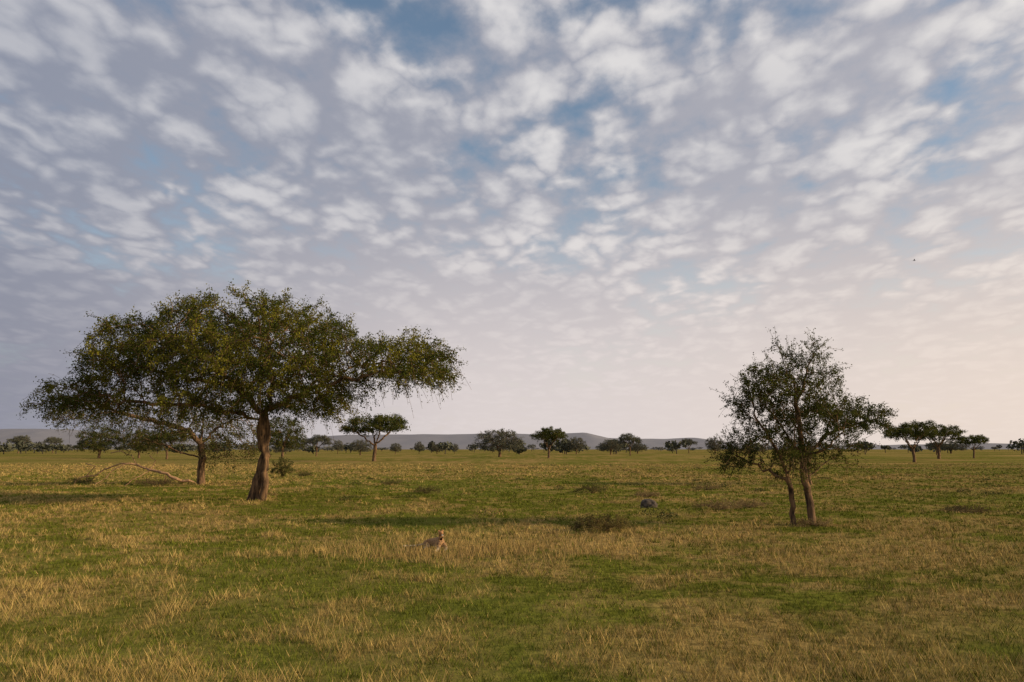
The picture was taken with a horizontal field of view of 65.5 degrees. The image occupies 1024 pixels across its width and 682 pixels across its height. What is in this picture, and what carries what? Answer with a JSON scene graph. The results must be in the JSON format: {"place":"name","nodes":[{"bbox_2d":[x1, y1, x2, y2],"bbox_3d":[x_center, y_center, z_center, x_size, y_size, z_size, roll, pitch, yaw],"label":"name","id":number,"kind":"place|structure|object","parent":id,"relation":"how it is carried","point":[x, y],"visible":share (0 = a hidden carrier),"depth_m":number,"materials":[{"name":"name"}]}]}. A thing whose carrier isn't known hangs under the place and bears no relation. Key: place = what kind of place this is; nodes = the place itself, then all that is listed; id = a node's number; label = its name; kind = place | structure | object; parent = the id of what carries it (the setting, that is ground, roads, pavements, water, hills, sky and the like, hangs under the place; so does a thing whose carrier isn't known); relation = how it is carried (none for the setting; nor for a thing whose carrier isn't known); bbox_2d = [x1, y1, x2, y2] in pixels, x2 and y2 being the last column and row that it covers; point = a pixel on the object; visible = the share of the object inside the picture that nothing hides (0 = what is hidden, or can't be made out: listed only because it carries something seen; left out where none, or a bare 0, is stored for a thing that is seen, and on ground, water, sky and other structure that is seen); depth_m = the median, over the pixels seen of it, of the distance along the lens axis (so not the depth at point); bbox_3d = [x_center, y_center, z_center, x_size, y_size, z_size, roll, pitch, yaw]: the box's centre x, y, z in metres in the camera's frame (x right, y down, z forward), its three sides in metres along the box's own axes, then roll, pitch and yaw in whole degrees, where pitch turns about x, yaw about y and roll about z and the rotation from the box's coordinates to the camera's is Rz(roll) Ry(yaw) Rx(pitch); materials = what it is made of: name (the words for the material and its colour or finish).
{"place":"outdoors","nodes":[
{"label":"outdoors","id":0,"kind":"place"},
{"bbox_2d":[0,429,233,448],"bbox_3d":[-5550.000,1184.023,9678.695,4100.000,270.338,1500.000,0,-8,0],"label":"hill","id":1,"kind":"structure","parent":0,"point":[37,435],"depth_m":9616.03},
{"bbox_2d":[0,449,1023,681],"bbox_3d":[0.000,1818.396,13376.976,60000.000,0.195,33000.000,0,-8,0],"label":"ground","id":2,"kind":"structure","parent":0,"point":[591,457],"depth_m":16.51,"materials":[{"name":"green plant"}]},
{"bbox_2d":[6,435,31,452],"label":"umbrella acacia","id":3,"kind":"object","parent":2,"relation":"on","point":[20,438],"visible":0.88,"depth_m":494.90,"materials":[{"name":"green plant"}]},
{"bbox_2d":[43,436,63,452],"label":"umbrella acacia","id":4,"kind":"object","parent":2,"relation":"on","point":[54,440],"visible":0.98,"depth_m":514.59,"materials":[{"name":"green plant"}]},
{"bbox_2d":[64,474,96,483],"bbox_3d":[-32.995,10.659,61.160,2.234,0.811,2.529,0,-8,0],"label":"bush","id":5,"kind":"object","parent":2,"relation":"on","point":[85,479],"visible":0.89,"depth_m":60.88,"materials":[{"name":"green plant"}]},
{"bbox_2d":[73,422,123,457],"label":"umbrella acacia","id":6,"kind":"object","parent":2,"relation":"on","point":[93,438],"visible":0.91,"depth_m":226.10,"materials":[{"name":"green plant"}]},
{"bbox_2d":[75,451,193,485],"bbox_3d":[-27.278,9.189,57.141,9.166,2.621,1.603,0,-8,0],"label":"fallen branch","id":7,"kind":"object","parent":2,"relation":"on","point":[166,473],"visible":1,"depth_m":57.16,"materials":[{"name":"brown wood"}]},
{"bbox_2d":[118,427,162,457],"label":"umbrella acacia","id":8,"kind":"object","parent":2,"relation":"on","point":[127,441],"visible":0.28,"depth_m":229.61,"materials":[{"name":"green plant"}]},
{"bbox_2d":[132,476,180,485],"bbox_3d":[-25.600,10.124,57.208,3.077,0.844,3.091,-3,-8,20],"label":"bush","id":9,"kind":"object","parent":2,"relation":"on","point":[153,481],"visible":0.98,"depth_m":56.81,"materials":[{"name":"green plant"}]},
{"bbox_2d":[37,391,280,483],"bbox_3d":[-26.363,7.168,59.355,17.346,7.203,8.411,0,-8,0],"label":"acacia tree","id":10,"kind":"object","parent":2,"relation":"on","point":[201,446],"visible":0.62,"depth_m":58.91,"materials":[{"name":"green plant"}]},
{"bbox_2d":[148,430,185,458],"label":"umbrella acacia","id":11,"kind":"object","parent":2,"relation":"on","point":[168,434],"visible":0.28,"depth_m":207.40,"materials":[{"name":"green plant"}]},
{"bbox_2d":[16,280,470,500],"bbox_3d":[-12.891,2.556,40.737,21.717,11.206,13.999,0,-8,0],"label":"acacia tree","id":12,"kind":"object","parent":2,"relation":"on","point":[193,356],"visible":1,"depth_m":38.63,"materials":[{"name":"green plant"}]},
{"bbox_2d":[273,442,290,452],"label":"umbrella acacia","id":13,"kind":"object","parent":2,"relation":"on","point":[276,449],"visible":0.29,"depth_m":276.25,"materials":[{"name":"green plant"}]},
{"bbox_2d":[268,457,296,477],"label":"shrub","id":14,"kind":"object","parent":2,"relation":"on","point":[283,470],"visible":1,"depth_m":72.77,"materials":[{"name":"green plant"}]},
{"bbox_2d":[269,415,307,456],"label":"umbrella acacia","id":15,"kind":"object","parent":2,"relation":"on","point":[279,437],"visible":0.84,"depth_m":197.88,"materials":[{"name":"green plant"}]},
{"bbox_2d":[296,469,313,475],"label":"bush","id":16,"kind":"object","parent":2,"relation":"on","point":[305,473],"visible":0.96,"depth_m":76.80,"materials":[{"name":"green plant"}]},
{"bbox_2d":[301,434,332,455],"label":"umbrella acacia","id":17,"kind":"object","parent":2,"relation":"on","point":[315,440],"visible":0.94,"depth_m":296.57,"materials":[{"name":"green plant"}]},
{"bbox_2d":[332,440,343,453],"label":"umbrella acacia","id":18,"kind":"object","parent":2,"relation":"on","point":[337,446],"visible":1,"depth_m":415.61,"materials":[{"name":"green plant"}]},
{"bbox_2d":[348,440,372,454],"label":"umbrella acacia","id":19,"kind":"object","parent":2,"relation":"on","point":[361,447],"visible":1,"depth_m":345.54,"materials":[{"name":"green plant"}]},
{"bbox_2d":[338,412,410,460],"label":"umbrella acacia","id":20,"kind":"object","parent":2,"relation":"on","point":[378,423],"visible":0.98,"depth_m":171.91,"materials":[{"name":"green plant"}]},
{"bbox_2d":[380,479,401,484],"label":"bush","id":21,"kind":"object","parent":2,"relation":"on","point":[391,482],"visible":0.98,"depth_m":58.90,"materials":[{"name":"green plant"}]},
{"bbox_2d":[389,443,400,453],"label":"umbrella acacia","id":22,"kind":"object","parent":2,"relation":"on","point":[395,447],"visible":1,"depth_m":395.72,"materials":[{"name":"green plant"}]},
{"bbox_2d":[414,441,423,451],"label":"umbrella acacia","id":23,"kind":"object","parent":2,"relation":"on","point":[417,446],"visible":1,"depth_m":445.31,"materials":[{"name":"green plant"}]},
{"bbox_2d":[403,530,447,551],"bbox_3d":[-2.197,5.155,20.762,1.484,0.532,0.505,-8,-11,44],"label":"cheetah","id":24,"kind":"object","parent":2,"relation":"on","point":[437,541],"visible":0.74,"depth_m":20.46,"materials":[{"name":"fur"}]},
{"bbox_2d":[413,485,443,493],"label":"bush","id":25,"kind":"object","parent":2,"relation":"on","point":[429,489],"visible":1,"depth_m":48.03,"materials":[{"name":"green plant"}]},
{"bbox_2d":[429,445,444,453],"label":"umbrella acacia","id":26,"kind":"object","parent":2,"relation":"on","point":[435,448],"visible":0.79,"depth_m":444.82,"materials":[{"name":"green plant"}]},
{"bbox_2d":[451,444,458,453],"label":"umbrella acacia","id":27,"kind":"object","parent":2,"relation":"on","point":[454,449],"visible":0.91,"depth_m":445.04,"materials":[{"name":"green plant"}]},
{"bbox_2d":[472,427,526,456],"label":"umbrella acacia","id":28,"kind":"object","parent":2,"relation":"on","point":[494,440],"visible":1,"depth_m":263.84,"materials":[{"name":"green plant"}]},
{"bbox_2d":[0,438,1023,454],"bbox_3d":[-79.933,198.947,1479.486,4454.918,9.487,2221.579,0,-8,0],"label":"distant trees","id":29,"kind":"object","parent":2,"relation":"on","point":[20,446],"visible":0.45,"depth_m":461.62,"materials":[{"name":"leaf"},{"name":"bark"}]},
{"bbox_2d":[16,464,1023,518],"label":"grass tussocks","id":30,"kind":"object","parent":2,"relation":"on","point":[661,513],"depth_m":48.59,"materials":[{"name":"green plant"}]},
{"bbox_2d":[530,426,568,457],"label":"umbrella acacia","id":31,"kind":"object","parent":2,"relation":"on","point":[546,434],"visible":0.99,"depth_m":226.75,"materials":[{"name":"green plant"}]},
{"bbox_2d":[566,436,585,453],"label":"umbrella acacia","id":32,"kind":"object","parent":2,"relation":"on","point":[578,446],"visible":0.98,"depth_m":395.00,"materials":[{"name":"green plant"}]},
{"bbox_2d":[578,483,610,492],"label":"bush","id":33,"kind":"object","parent":2,"relation":"on","point":[593,487],"visible":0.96,"depth_m":47.52,"materials":[{"name":"green plant"}]},
{"bbox_2d":[568,511,636,532],"bbox_3d":[2.843,5.782,25.324,1.998,0.783,1.971,3,-8,-22],"label":"bush","id":34,"kind":"object","parent":2,"relation":"on","point":[604,521],"visible":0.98,"depth_m":25.08,"materials":[{"name":"green plant"}]},
{"bbox_2d":[598,438,621,454],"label":"umbrella acacia","id":35,"kind":"object","parent":2,"relation":"on","point":[611,445],"visible":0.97,"depth_m":375.90,"materials":[{"name":"green plant"}]},
{"bbox_2d":[617,433,641,455],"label":"umbrella acacia","id":36,"kind":"object","parent":2,"relation":"on","point":[623,437],"visible":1,"depth_m":319.77,"materials":[{"name":"green plant"}]},
{"bbox_2d":[626,443,648,453],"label":"umbrella acacia","id":37,"kind":"object","parent":2,"relation":"on","point":[635,448],"visible":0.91,"depth_m":474.01,"materials":[{"name":"green plant"}]},
{"bbox_2d":[633,489,660,497],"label":"bush","id":38,"kind":"object","parent":2,"relation":"on","point":[649,494],"visible":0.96,"depth_m":43.11,"materials":[{"name":"green plant"}]},
{"bbox_2d":[640,499,657,507],"bbox_3d":[6.059,7.288,35.240,0.767,0.597,0.567,0,-8,0],"label":"rock","id":39,"kind":"object","parent":2,"relation":"on","point":[646,503],"visible":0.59,"depth_m":35.05,"materials":[{"name":"grey stone"}]},
{"bbox_2d":[681,438,697,452],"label":"umbrella acacia","id":40,"kind":"object","parent":2,"relation":"on","point":[688,441],"visible":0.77,"depth_m":494.20,"materials":[{"name":"green plant"}]},
{"bbox_2d":[691,483,720,489],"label":"bush","id":41,"kind":"object","parent":2,"relation":"on","point":[711,487],"visible":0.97,"depth_m":50.92,"materials":[{"name":"green plant"}]},
{"bbox_2d":[704,435,723,454],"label":"umbrella acacia","id":42,"kind":"object","parent":2,"relation":"on","point":[712,442],"visible":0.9,"depth_m":375.65,"materials":[{"name":"green plant"}]},
{"bbox_2d":[692,499,743,509],"bbox_3d":[8.897,7.136,34.399,2.314,0.756,1.944,-5,-9,34],"label":"bush","id":43,"kind":"object","parent":2,"relation":"on","point":[721,505],"visible":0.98,"depth_m":34.25,"materials":[{"name":"plant"}]},
{"bbox_2d":[734,496,772,507],"bbox_3d":[10.571,7.299,35.451,1.747,0.704,1.708,5,-9,-31],"label":"bush","id":44,"kind":"object","parent":2,"relation":"on","point":[754,503],"visible":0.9,"depth_m":35.16,"materials":[{"name":"plant"}]},
{"bbox_2d":[749,444,767,452],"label":"umbrella acacia","id":45,"kind":"object","parent":2,"relation":"on","point":[761,449],"visible":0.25,"depth_m":414.32,"materials":[{"name":"green plant"}]},
{"bbox_2d":[704,326,881,524],"bbox_3d":[9.506,2.909,27.769,5.675,7.074,4.536,0,-8,0],"label":"thorn tree","id":46,"kind":"object","parent":2,"relation":"on","point":[799,451],"visible":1,"depth_m":27.43,"materials":[{"name":"green plant"}]},
{"bbox_2d":[792,515,831,526],"bbox_3d":[10.236,6.191,27.031,1.411,0.605,1.396,0,-8,0],"label":"bush","id":47,"kind":"object","parent":2,"relation":"on","point":[811,523],"visible":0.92,"depth_m":26.92,"materials":[{"name":"green plant"}]},
{"bbox_2d":[772,392,900,484],"bbox_3d":[24.212,7.282,59.641,9.535,7.123,5.472,0,-8,0],"label":"acacia tree","id":48,"kind":"object","parent":2,"relation":"on","point":[866,418],"visible":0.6,"depth_m":59.07,"materials":[{"name":"green plant"}]},
{"bbox_2d":[881,420,941,461],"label":"umbrella acacia","id":49,"kind":"object","parent":2,"relation":"on","point":[908,431],"visible":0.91,"depth_m":159.98,"materials":[{"name":"green plant"}]},
{"bbox_2d":[925,441,947,454],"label":"umbrella acacia","id":50,"kind":"object","parent":2,"relation":"on","point":[933,445],"visible":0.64,"depth_m":355.38,"materials":[{"name":"green plant"}]},
{"bbox_2d":[909,424,967,458],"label":"umbrella acacia","id":51,"kind":"object","parent":2,"relation":"on","point":[946,431],"visible":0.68,"depth_m":212.09,"materials":[{"name":"green plant"}]},
{"bbox_2d":[931,441,970,453],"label":"umbrella acacia","id":52,"kind":"object","parent":2,"relation":"on","point":[955,447],"visible":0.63,"depth_m":472.41,"materials":[{"name":"green plant"}]},
{"bbox_2d":[941,504,990,512],"bbox_3d":[19.053,7.104,33.262,1.792,0.602,1.881,0,-8,0],"label":"bush","id":53,"kind":"object","parent":2,"relation":"on","point":[958,508],"visible":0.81,"depth_m":33.20,"materials":[{"name":"green plant"}]},
{"bbox_2d":[955,434,989,457],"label":"umbrella acacia","id":54,"kind":"object","parent":2,"relation":"on","point":[982,438],"visible":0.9,"depth_m":226.72,"materials":[{"name":"green plant"}]},
{"bbox_2d":[0,0,1023,445],"label":"sky","id":55,"kind":"structure","parent":0,"point":[610,206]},
{"bbox_2d":[233,433,817,448],"bbox_3d":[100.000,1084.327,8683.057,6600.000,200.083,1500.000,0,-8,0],"label":"hill","id":56,"kind":"structure","parent":0,"point":[462,441],"depth_m":8461.47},
{"bbox_2d":[817,443,1023,448],"bbox_3d":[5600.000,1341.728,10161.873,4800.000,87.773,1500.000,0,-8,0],"label":"hill","id":57,"kind":"structure","parent":0,"point":[985,445],"depth_m":10060.34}
]}

